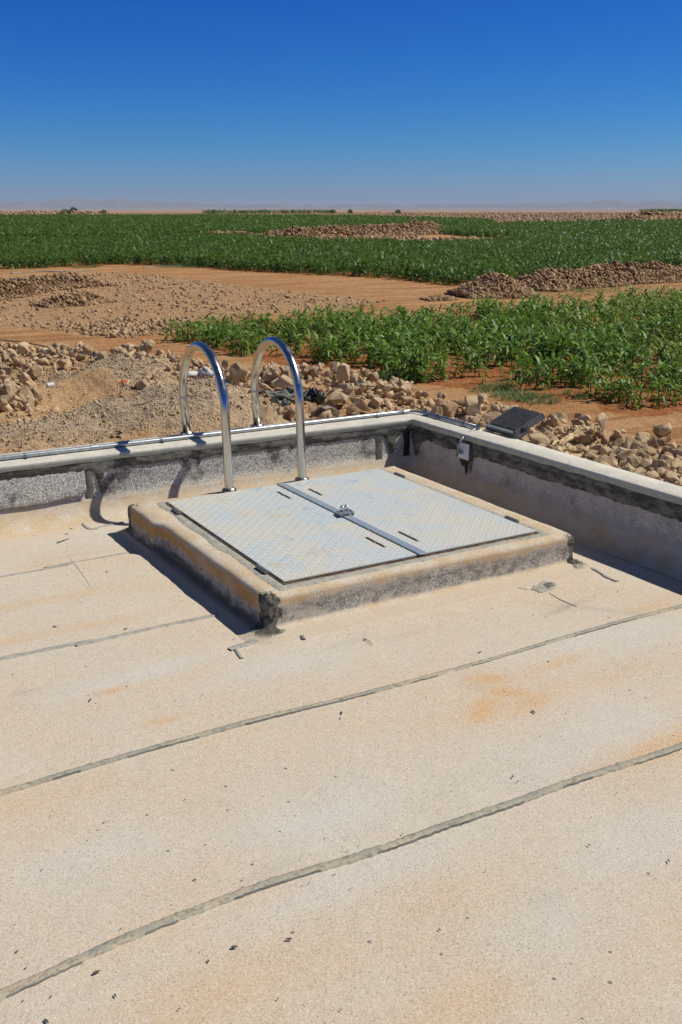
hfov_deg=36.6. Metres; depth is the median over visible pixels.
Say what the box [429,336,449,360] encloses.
maize plant
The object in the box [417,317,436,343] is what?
maize plant
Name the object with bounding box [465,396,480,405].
rock
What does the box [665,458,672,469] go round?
rock
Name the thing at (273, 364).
rock
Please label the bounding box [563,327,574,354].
maize plant
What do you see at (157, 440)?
conduit
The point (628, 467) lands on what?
rock
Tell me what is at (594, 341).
maize plant
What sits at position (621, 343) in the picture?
maize plant
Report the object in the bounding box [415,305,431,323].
maize plant
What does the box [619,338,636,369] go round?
maize plant
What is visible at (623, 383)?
maize plant
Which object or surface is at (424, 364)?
maize plant
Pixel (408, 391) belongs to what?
rock
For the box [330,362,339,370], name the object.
rock
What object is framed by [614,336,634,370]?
maize plant
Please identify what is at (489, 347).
maize plant
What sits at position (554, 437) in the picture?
rock
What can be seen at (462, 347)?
maize plant
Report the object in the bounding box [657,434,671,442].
rock
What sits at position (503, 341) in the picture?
maize plant
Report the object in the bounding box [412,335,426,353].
maize plant
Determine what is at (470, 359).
maize plant
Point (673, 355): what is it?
maize plant
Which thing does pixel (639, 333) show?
maize plant
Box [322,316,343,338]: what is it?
maize plant
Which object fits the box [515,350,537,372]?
maize plant
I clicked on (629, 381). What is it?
maize plant
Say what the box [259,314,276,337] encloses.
maize plant
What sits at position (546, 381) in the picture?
maize plant
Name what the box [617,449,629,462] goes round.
rock
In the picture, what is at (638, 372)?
maize plant
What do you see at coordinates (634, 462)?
rock
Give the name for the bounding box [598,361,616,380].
maize plant
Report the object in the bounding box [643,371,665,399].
maize plant
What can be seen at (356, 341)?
maize plant
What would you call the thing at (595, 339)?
maize plant
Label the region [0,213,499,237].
maize field
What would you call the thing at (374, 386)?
wire
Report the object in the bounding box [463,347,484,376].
maize plant
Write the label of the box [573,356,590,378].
maize plant
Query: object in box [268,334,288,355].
maize plant
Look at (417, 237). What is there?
stone heap
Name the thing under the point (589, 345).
maize plant
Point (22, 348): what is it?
rock
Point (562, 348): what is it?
maize plant
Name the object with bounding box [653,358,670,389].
maize plant
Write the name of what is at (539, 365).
maize plant
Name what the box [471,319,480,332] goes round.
maize plant
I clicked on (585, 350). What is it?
maize plant
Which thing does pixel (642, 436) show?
rock
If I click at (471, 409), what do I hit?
rock
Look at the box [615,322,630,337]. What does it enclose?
maize plant
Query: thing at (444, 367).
maize plant
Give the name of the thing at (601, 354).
maize plant
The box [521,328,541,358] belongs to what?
maize plant
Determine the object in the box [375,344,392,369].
maize plant
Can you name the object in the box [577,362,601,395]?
maize plant
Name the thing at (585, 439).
rock
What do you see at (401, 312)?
maize plant
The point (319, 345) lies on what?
maize plant
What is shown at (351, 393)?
rock
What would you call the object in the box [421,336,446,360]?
maize plant
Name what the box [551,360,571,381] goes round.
maize plant
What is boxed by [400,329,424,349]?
maize plant
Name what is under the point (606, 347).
maize plant
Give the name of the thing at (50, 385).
tin can
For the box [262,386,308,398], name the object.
torn cloth
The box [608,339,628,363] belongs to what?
maize plant
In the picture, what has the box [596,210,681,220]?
stone heap
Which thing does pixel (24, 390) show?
rock
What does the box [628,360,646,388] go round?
maize plant
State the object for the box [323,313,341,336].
maize plant
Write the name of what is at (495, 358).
maize plant
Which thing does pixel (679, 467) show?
rock
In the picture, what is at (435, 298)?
stone heap
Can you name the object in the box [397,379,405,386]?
rock
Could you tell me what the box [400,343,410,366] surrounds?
maize plant
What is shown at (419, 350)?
maize plant
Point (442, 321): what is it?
maize plant
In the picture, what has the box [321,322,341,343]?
maize plant
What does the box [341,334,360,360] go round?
maize plant
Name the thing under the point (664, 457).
rock
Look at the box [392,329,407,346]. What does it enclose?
maize plant
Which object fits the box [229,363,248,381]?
boulder
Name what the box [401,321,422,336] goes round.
maize plant
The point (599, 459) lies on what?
rock
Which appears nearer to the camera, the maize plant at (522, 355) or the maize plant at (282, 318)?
the maize plant at (522, 355)
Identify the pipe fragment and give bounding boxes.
[322,406,339,416]
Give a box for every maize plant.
[201,322,222,346]
[208,324,226,349]
[212,323,228,344]
[219,330,240,354]
[230,326,251,355]
[231,310,247,331]
[258,323,274,348]
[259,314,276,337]
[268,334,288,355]
[275,308,291,333]
[279,312,300,337]
[285,308,301,331]
[289,318,308,340]
[297,315,313,337]
[308,306,319,329]
[308,334,331,362]
[309,333,322,359]
[310,309,326,330]
[311,317,329,339]
[311,334,332,362]
[320,307,339,327]
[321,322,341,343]
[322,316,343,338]
[322,328,339,358]
[322,330,339,356]
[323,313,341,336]
[328,333,343,361]
[335,334,352,359]
[340,310,356,328]
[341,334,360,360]
[344,331,361,359]
[345,325,365,357]
[346,323,363,357]
[354,318,368,336]
[356,343,378,367]
[361,334,385,358]
[362,343,374,367]
[363,343,384,367]
[366,319,381,339]
[367,344,392,372]
[371,335,387,363]
[373,338,395,371]
[373,339,396,363]
[375,317,390,338]
[375,331,392,356]
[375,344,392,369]
[379,325,391,339]
[387,348,400,364]
[387,360,407,380]
[388,348,405,371]
[389,348,412,378]
[390,336,413,350]
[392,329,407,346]
[399,351,420,380]
[400,307,409,320]
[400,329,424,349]
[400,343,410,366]
[401,311,415,328]
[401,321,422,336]
[401,334,413,354]
[401,348,427,376]
[402,352,426,383]
[405,328,415,349]
[405,347,428,380]
[407,321,426,343]
[407,349,422,372]
[408,330,429,351]
[409,352,427,380]
[412,330,427,346]
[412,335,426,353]
[412,345,436,383]
[413,337,427,350]
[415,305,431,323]
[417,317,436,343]
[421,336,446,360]
[427,322,439,343]
[429,319,439,342]
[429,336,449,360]
[431,350,450,374]
[433,325,447,345]
[434,357,450,382]
[437,316,451,336]
[437,355,453,378]
[439,337,452,352]
[440,314,452,331]
[443,328,463,355]
[444,322,459,344]
[445,323,464,353]
[447,350,464,378]
[450,326,470,350]
[456,338,474,363]
[457,321,473,346]
[462,346,476,372]
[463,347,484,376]
[464,330,482,351]
[469,351,490,375]
[470,336,488,363]
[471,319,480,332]
[471,331,491,345]
[476,343,493,365]
[480,339,496,363]
[484,332,501,359]
[486,320,506,344]
[486,323,507,353]
[487,341,503,366]
[488,323,502,347]
[495,338,513,359]
[497,336,516,366]
[499,338,514,364]
[501,339,525,365]
[505,330,525,357]
[505,352,524,379]
[506,318,521,332]
[510,357,533,383]
[514,322,522,347]
[514,345,530,370]
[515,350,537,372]
[516,330,528,350]
[516,366,537,390]
[519,316,530,333]
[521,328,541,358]
[522,333,535,356]
[523,332,539,355]
[526,354,550,389]
[527,337,547,364]
[529,356,549,377]
[534,331,558,348]
[535,364,556,389]
[537,335,560,361]
[540,353,560,382]
[540,359,555,389]
[544,357,566,381]
[546,335,570,362]
[547,354,568,384]
[550,335,575,361]
[550,337,572,357]
[551,333,573,356]
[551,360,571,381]
[555,353,583,387]
[560,359,579,387]
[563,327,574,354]
[565,339,587,360]
[567,357,595,386]
[570,341,597,372]
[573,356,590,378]
[574,343,596,371]
[575,333,592,343]
[576,360,600,386]
[577,346,597,376]
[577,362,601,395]
[578,330,598,342]
[579,338,598,369]
[589,341,604,367]
[589,365,613,391]
[590,340,601,359]
[591,328,599,341]
[591,335,611,365]
[593,372,612,401]
[594,334,613,363]
[596,347,621,375]
[597,361,619,392]
[598,341,617,365]
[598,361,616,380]
[601,369,619,396]
[605,325,614,341]
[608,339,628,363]
[609,331,625,361]
[611,377,631,404]
[612,380,630,400]
[613,319,628,341]
[613,320,634,340]
[613,362,637,388]
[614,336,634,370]
[614,369,631,394]
[615,320,634,339]
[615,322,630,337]
[616,370,629,397]
[617,377,631,402]
[618,373,638,401]
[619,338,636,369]
[622,383,642,405]
[626,340,645,368]
[627,384,652,410]
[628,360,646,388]
[629,328,643,346]
[629,339,654,371]
[629,349,640,369]
[630,324,645,345]
[632,363,651,387]
[634,338,654,365]
[634,344,651,365]
[635,359,657,386]
[637,311,654,335]
[640,324,658,347]
[641,327,660,343]
[641,330,653,354]
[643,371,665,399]
[645,378,675,408]
[647,315,665,334]
[649,317,665,341]
[649,363,666,387]
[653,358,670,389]
[659,351,679,377]
[659,369,681,399]
[661,315,681,339]
[661,354,678,378]
[662,322,681,340]
[662,372,681,406]
[670,342,681,369]
[672,312,681,338]
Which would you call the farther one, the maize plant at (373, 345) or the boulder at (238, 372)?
the maize plant at (373, 345)
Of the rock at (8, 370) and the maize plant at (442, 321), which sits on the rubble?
the rock at (8, 370)
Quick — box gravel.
[0,355,278,451]
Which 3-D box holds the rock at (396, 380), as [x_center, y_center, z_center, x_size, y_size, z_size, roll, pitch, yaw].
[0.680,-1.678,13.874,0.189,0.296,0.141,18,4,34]
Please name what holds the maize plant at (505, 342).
on the ground
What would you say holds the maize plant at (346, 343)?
on the ground
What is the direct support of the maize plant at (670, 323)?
on the ground
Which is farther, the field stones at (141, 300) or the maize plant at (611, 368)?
the field stones at (141, 300)
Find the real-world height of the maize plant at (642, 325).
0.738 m
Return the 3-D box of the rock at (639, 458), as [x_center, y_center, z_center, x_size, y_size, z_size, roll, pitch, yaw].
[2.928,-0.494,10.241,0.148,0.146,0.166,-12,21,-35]
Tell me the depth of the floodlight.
6.12 m
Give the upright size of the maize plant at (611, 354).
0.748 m
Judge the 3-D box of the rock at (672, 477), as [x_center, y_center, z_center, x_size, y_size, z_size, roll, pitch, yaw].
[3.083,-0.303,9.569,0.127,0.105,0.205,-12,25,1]
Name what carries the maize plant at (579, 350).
on the ground
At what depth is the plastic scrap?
14.37 m
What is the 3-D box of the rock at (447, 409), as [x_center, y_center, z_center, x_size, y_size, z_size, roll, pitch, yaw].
[1.332,-1.247,12.880,0.208,0.258,0.210,14,22,39]
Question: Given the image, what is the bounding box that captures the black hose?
[0,339,95,356]
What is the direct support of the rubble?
on the ground
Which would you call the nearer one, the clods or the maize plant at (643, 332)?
the maize plant at (643, 332)
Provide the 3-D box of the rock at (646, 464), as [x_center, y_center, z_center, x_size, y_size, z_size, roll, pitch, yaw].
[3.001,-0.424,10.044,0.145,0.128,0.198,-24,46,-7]
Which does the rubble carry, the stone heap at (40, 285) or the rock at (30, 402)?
the rock at (30, 402)
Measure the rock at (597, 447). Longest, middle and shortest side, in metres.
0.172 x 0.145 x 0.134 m
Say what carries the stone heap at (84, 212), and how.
on the ground
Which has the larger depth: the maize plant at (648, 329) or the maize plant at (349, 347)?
the maize plant at (648, 329)
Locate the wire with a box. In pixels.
[361,385,389,391]
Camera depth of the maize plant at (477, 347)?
24.92 m
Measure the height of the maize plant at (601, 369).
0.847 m
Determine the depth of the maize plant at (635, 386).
20.27 m
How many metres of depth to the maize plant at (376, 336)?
25.57 m
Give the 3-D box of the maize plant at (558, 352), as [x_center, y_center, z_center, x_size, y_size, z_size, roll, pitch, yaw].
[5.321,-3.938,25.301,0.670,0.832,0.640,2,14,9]
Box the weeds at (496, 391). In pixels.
[356,367,599,404]
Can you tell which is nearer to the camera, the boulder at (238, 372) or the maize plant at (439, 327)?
the boulder at (238, 372)
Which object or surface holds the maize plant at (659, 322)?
on the ground
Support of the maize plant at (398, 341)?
on the ground
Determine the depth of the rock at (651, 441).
10.64 m
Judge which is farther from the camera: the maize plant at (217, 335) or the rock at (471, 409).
the maize plant at (217, 335)
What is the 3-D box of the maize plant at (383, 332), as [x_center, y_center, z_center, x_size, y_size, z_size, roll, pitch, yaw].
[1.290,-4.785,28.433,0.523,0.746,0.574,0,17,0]
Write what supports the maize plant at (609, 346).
on the ground
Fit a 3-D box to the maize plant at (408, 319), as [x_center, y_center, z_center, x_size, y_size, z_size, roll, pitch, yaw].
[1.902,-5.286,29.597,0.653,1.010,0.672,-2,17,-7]
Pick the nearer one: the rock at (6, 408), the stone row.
the rock at (6, 408)
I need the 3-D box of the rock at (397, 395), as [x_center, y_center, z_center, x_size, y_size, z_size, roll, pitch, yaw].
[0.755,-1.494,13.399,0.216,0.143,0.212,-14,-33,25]
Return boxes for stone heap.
[0,210,128,214]
[0,270,118,299]
[29,289,118,307]
[191,230,253,235]
[255,219,447,237]
[303,234,483,241]
[419,294,458,301]
[443,271,541,298]
[515,260,681,291]
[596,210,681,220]
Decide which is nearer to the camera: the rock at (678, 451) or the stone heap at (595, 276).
the rock at (678, 451)
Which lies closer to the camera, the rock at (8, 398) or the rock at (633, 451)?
the rock at (633, 451)
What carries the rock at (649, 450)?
on the rubble
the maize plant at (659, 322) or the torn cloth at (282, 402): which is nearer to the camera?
the torn cloth at (282, 402)
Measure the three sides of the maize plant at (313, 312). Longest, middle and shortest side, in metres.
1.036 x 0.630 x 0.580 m
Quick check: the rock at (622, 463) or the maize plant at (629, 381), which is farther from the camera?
the maize plant at (629, 381)
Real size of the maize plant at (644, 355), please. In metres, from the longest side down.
0.840 x 0.632 x 0.622 m
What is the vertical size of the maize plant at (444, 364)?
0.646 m
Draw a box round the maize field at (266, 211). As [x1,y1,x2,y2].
[202,209,333,213]
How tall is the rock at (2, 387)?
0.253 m
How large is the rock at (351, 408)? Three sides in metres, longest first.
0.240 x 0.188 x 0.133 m
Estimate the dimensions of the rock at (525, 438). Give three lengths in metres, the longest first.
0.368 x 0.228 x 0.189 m
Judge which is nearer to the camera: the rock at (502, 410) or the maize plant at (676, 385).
the rock at (502, 410)
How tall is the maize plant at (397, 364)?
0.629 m
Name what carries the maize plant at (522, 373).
on the ground
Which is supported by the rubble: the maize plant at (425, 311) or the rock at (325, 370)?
the rock at (325, 370)
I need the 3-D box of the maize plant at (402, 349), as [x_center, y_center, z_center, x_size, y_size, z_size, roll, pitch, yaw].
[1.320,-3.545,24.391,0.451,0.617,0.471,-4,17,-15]
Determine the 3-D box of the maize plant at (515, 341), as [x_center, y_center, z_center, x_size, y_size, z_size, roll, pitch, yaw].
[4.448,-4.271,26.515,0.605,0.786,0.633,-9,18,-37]
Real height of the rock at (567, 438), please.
0.078 m
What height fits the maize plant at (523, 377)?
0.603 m
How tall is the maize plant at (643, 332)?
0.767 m
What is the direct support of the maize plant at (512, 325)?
on the ground
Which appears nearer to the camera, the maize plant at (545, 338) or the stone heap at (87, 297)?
the maize plant at (545, 338)
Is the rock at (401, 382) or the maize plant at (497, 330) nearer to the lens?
the rock at (401, 382)
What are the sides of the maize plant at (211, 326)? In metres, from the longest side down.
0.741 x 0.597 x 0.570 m
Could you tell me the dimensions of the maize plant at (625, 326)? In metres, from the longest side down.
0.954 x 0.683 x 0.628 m
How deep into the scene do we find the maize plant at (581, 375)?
22.20 m
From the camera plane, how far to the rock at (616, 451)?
10.42 m
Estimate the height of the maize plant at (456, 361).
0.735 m
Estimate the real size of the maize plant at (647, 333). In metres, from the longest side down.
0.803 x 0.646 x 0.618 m
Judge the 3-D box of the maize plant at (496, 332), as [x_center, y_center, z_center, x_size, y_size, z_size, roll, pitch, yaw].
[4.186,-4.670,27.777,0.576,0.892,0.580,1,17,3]
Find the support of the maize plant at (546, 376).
on the ground
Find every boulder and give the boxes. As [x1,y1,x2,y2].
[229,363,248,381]
[327,391,348,402]
[336,363,349,380]
[350,396,370,410]
[594,413,607,432]
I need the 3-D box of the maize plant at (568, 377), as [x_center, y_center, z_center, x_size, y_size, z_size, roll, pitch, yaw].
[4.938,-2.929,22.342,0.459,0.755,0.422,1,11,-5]
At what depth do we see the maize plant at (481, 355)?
23.79 m
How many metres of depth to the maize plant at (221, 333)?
28.79 m
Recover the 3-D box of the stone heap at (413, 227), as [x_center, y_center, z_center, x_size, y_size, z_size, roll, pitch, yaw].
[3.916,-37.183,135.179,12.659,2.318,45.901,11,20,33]
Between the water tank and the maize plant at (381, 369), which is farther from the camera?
the maize plant at (381, 369)
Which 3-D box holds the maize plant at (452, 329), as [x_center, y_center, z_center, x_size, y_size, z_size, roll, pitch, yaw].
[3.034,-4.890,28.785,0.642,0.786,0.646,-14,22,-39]
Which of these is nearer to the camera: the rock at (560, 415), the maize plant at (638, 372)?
the rock at (560, 415)
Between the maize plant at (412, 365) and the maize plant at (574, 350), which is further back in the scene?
the maize plant at (574, 350)
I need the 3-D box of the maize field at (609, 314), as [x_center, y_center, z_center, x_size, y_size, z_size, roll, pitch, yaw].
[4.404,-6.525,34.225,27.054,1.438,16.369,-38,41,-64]
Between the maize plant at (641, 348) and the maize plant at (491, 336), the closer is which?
the maize plant at (641, 348)
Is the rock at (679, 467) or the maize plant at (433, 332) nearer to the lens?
the rock at (679, 467)
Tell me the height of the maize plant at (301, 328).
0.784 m
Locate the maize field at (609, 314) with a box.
[158,280,681,407]
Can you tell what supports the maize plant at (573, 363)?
on the ground
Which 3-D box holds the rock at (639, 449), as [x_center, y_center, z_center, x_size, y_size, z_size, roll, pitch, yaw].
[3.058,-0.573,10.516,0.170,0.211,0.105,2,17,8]
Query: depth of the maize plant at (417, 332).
26.55 m
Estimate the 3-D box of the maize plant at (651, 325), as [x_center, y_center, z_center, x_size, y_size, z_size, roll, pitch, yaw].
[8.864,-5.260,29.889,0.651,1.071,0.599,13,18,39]
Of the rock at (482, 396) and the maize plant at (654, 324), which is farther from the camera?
the maize plant at (654, 324)
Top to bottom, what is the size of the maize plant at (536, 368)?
0.820 m
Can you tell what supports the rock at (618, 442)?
on the rubble
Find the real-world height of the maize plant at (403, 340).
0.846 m
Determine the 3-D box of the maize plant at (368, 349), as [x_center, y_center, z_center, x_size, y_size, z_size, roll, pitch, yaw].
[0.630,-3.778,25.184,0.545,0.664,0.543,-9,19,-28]
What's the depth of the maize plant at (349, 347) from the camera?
26.21 m
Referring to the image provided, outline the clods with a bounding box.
[235,212,679,222]
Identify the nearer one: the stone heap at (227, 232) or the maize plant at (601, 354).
the maize plant at (601, 354)
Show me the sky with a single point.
(342, 102)
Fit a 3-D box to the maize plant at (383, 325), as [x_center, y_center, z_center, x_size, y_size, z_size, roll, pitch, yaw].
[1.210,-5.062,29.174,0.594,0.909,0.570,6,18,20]
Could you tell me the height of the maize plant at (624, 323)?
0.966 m
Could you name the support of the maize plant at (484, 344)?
on the ground
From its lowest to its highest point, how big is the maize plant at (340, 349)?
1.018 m
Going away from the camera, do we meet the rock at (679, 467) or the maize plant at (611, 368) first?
the rock at (679, 467)
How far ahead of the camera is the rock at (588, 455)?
10.34 m
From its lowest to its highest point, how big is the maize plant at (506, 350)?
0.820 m
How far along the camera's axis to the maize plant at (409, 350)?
23.19 m
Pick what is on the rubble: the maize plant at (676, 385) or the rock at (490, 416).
the rock at (490, 416)
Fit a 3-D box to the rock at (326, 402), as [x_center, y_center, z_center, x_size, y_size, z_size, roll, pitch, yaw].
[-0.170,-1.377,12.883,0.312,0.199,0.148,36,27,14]
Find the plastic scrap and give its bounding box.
[188,366,213,379]
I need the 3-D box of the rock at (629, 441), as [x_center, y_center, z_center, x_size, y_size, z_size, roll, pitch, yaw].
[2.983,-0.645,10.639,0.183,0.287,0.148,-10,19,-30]
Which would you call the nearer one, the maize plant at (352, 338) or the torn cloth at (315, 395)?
the torn cloth at (315, 395)
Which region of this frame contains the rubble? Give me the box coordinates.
[0,340,681,485]
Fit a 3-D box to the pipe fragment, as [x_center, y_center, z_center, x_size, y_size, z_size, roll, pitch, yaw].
[-0.110,-1.058,10.929,0.165,0.129,0.100,-9,19,-29]
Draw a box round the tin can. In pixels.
[46,382,54,387]
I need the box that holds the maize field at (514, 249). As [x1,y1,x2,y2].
[0,218,681,285]
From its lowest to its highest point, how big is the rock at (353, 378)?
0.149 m
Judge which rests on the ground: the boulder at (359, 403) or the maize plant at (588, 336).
the maize plant at (588, 336)
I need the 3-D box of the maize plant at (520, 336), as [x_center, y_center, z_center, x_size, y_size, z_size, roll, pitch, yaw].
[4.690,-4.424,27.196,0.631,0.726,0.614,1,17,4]
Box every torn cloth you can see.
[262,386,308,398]
[271,396,294,406]
[303,387,325,404]
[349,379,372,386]
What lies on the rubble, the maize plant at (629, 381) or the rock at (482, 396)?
the rock at (482, 396)
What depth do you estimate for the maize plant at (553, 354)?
22.96 m
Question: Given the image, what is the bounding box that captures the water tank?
[0,409,681,1023]
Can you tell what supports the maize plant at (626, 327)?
on the ground
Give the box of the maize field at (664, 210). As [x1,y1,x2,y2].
[639,208,681,211]
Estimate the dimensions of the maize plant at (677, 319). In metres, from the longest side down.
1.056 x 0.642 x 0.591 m
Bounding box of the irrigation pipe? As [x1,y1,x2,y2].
[10,270,91,273]
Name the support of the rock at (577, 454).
on the rubble
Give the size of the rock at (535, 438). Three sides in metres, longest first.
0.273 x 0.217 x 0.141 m
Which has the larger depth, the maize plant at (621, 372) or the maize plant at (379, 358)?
the maize plant at (379, 358)
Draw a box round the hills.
[0,198,681,207]
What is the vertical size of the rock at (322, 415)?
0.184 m
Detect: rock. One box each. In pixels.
[0,363,14,374]
[0,383,10,394]
[0,395,12,402]
[0,404,13,411]
[4,383,18,400]
[9,400,16,407]
[17,342,30,354]
[18,384,33,396]
[23,370,37,379]
[25,398,33,407]
[29,363,40,377]
[30,387,42,400]
[97,351,107,359]
[135,378,149,389]
[139,344,150,353]
[231,379,243,385]
[260,405,273,421]
[261,368,272,376]
[270,361,279,366]
[274,375,292,388]
[282,406,294,417]
[300,366,312,378]
[301,380,307,390]
[315,410,330,419]
[321,369,335,376]
[322,392,335,410]
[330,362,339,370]
[333,387,354,399]
[345,404,358,414]
[348,373,357,382]
[370,396,382,408]
[390,376,398,383]
[392,391,403,399]
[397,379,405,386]
[398,383,411,396]
[431,406,442,415]
[438,402,457,417]
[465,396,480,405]
[465,404,481,415]
[471,413,481,421]
[478,393,487,403]
[482,411,500,423]
[499,408,510,413]
[517,435,528,440]
[529,433,550,444]
[547,411,570,425]
[547,445,582,452]
[549,435,558,444]
[551,427,591,445]
[571,453,581,456]
[573,423,601,432]
[574,413,581,418]
[578,435,590,443]
[581,451,594,459]
[589,444,601,450]
[589,449,598,454]
[594,456,605,460]
[598,446,613,454]
[603,456,614,466]
[608,447,621,455]
[611,438,623,446]
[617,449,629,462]
[618,458,627,468]
[622,436,637,448]
[622,462,634,471]
[626,456,639,468]
[629,449,637,454]
[630,467,645,474]
[631,441,647,448]
[632,455,641,462]
[634,433,647,441]
[634,446,646,455]
[640,459,652,472]
[641,445,656,456]
[647,436,658,448]
[651,459,670,479]
[653,424,670,436]
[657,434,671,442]
[660,454,673,459]
[662,445,671,453]
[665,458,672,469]
[665,471,678,483]
[671,458,681,469]
[672,447,681,457]
[676,465,681,476]
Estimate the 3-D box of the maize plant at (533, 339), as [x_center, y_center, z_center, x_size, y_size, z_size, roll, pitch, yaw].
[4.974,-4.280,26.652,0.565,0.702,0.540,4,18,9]
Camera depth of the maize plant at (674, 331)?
28.30 m
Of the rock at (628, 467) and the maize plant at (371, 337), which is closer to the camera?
the rock at (628, 467)
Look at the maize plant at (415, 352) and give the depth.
23.18 m
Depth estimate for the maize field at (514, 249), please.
73.13 m
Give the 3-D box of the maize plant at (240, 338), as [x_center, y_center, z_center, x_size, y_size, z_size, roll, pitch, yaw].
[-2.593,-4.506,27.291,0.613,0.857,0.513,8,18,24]
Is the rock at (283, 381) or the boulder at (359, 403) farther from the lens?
the rock at (283, 381)
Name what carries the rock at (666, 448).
on the rubble
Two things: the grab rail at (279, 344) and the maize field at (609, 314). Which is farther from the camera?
the maize field at (609, 314)
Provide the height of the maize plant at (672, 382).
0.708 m
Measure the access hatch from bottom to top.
0.072 m
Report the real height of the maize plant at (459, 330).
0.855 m
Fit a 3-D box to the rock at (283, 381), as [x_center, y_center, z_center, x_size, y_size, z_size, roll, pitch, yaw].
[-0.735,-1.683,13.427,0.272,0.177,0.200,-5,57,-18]
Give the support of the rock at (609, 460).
on the rubble
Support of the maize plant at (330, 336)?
on the ground
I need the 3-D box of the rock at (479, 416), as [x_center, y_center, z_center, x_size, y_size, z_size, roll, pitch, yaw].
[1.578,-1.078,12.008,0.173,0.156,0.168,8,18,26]
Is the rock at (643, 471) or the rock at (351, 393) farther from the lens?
the rock at (351, 393)
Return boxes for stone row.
[57,317,203,337]
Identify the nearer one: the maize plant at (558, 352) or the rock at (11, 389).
the rock at (11, 389)
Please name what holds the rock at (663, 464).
on the ground
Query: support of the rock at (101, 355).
on the rubble
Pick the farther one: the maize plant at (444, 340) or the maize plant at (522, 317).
the maize plant at (522, 317)
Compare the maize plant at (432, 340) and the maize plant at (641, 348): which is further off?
the maize plant at (432, 340)
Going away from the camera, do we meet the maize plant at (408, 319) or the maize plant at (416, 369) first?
the maize plant at (416, 369)
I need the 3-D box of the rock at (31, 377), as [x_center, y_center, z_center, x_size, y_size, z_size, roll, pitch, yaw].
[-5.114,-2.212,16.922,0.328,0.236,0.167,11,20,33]
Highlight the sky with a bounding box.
[0,0,681,204]
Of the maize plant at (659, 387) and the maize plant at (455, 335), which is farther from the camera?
the maize plant at (455, 335)
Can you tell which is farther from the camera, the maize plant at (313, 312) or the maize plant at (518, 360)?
the maize plant at (313, 312)
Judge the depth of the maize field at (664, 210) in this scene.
591.59 m
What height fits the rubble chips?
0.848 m
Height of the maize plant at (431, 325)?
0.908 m
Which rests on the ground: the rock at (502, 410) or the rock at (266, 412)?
the rock at (266, 412)
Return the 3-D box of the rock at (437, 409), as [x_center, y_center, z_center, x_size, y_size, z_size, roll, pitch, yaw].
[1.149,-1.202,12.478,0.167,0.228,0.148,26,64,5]
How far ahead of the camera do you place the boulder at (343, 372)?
13.18 m
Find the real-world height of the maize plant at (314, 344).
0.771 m
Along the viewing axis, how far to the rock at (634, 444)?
10.56 m
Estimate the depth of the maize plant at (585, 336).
26.45 m
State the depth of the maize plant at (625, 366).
22.09 m
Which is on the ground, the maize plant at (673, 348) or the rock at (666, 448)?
the maize plant at (673, 348)
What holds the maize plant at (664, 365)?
on the ground
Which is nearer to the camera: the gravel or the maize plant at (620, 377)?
the gravel
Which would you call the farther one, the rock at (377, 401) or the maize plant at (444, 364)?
the maize plant at (444, 364)
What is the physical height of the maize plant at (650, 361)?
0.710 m
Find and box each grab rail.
[179,341,236,492]
[250,336,308,480]
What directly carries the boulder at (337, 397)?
on the rubble
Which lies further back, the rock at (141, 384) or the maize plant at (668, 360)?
the maize plant at (668, 360)
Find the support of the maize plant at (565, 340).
on the ground
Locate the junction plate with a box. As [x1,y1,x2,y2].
[457,442,468,460]
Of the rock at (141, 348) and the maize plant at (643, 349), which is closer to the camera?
the rock at (141, 348)
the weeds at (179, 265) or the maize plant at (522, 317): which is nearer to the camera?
the maize plant at (522, 317)
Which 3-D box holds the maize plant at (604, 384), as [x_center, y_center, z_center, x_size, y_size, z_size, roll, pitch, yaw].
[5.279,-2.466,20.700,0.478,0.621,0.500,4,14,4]
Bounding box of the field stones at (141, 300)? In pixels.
[0,272,385,334]
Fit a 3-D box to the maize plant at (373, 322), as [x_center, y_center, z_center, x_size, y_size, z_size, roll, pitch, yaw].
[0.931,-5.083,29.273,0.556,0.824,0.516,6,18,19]
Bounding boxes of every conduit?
[0,409,474,460]
[455,425,480,453]
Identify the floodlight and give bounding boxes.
[485,406,544,439]
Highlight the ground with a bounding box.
[0,208,681,453]
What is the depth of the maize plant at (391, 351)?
24.30 m
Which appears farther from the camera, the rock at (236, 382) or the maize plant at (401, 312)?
the maize plant at (401, 312)
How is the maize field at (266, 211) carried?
on the ground
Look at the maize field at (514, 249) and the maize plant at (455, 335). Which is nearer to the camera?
the maize plant at (455, 335)
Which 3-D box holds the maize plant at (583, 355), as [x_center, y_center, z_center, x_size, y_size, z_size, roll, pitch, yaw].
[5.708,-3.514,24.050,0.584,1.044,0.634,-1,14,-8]
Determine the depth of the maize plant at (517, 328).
28.15 m
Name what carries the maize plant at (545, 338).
on the ground
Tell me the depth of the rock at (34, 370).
16.76 m
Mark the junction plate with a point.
(463, 453)
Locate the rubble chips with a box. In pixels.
[0,352,676,453]
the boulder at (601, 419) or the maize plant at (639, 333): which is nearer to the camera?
the boulder at (601, 419)
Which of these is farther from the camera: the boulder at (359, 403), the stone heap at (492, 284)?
the stone heap at (492, 284)
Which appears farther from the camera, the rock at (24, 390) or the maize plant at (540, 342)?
the maize plant at (540, 342)
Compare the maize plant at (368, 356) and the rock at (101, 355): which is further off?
the maize plant at (368, 356)
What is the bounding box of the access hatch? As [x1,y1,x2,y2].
[165,469,538,584]
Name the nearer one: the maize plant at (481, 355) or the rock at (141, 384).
the rock at (141, 384)
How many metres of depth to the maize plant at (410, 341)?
25.84 m
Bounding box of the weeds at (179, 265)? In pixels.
[71,263,680,296]
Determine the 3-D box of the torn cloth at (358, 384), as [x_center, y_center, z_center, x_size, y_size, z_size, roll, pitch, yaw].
[0.274,-1.691,13.586,0.166,0.071,0.381,12,20,35]
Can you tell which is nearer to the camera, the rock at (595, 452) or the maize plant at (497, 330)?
the rock at (595, 452)
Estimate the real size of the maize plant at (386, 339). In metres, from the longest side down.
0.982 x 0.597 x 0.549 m

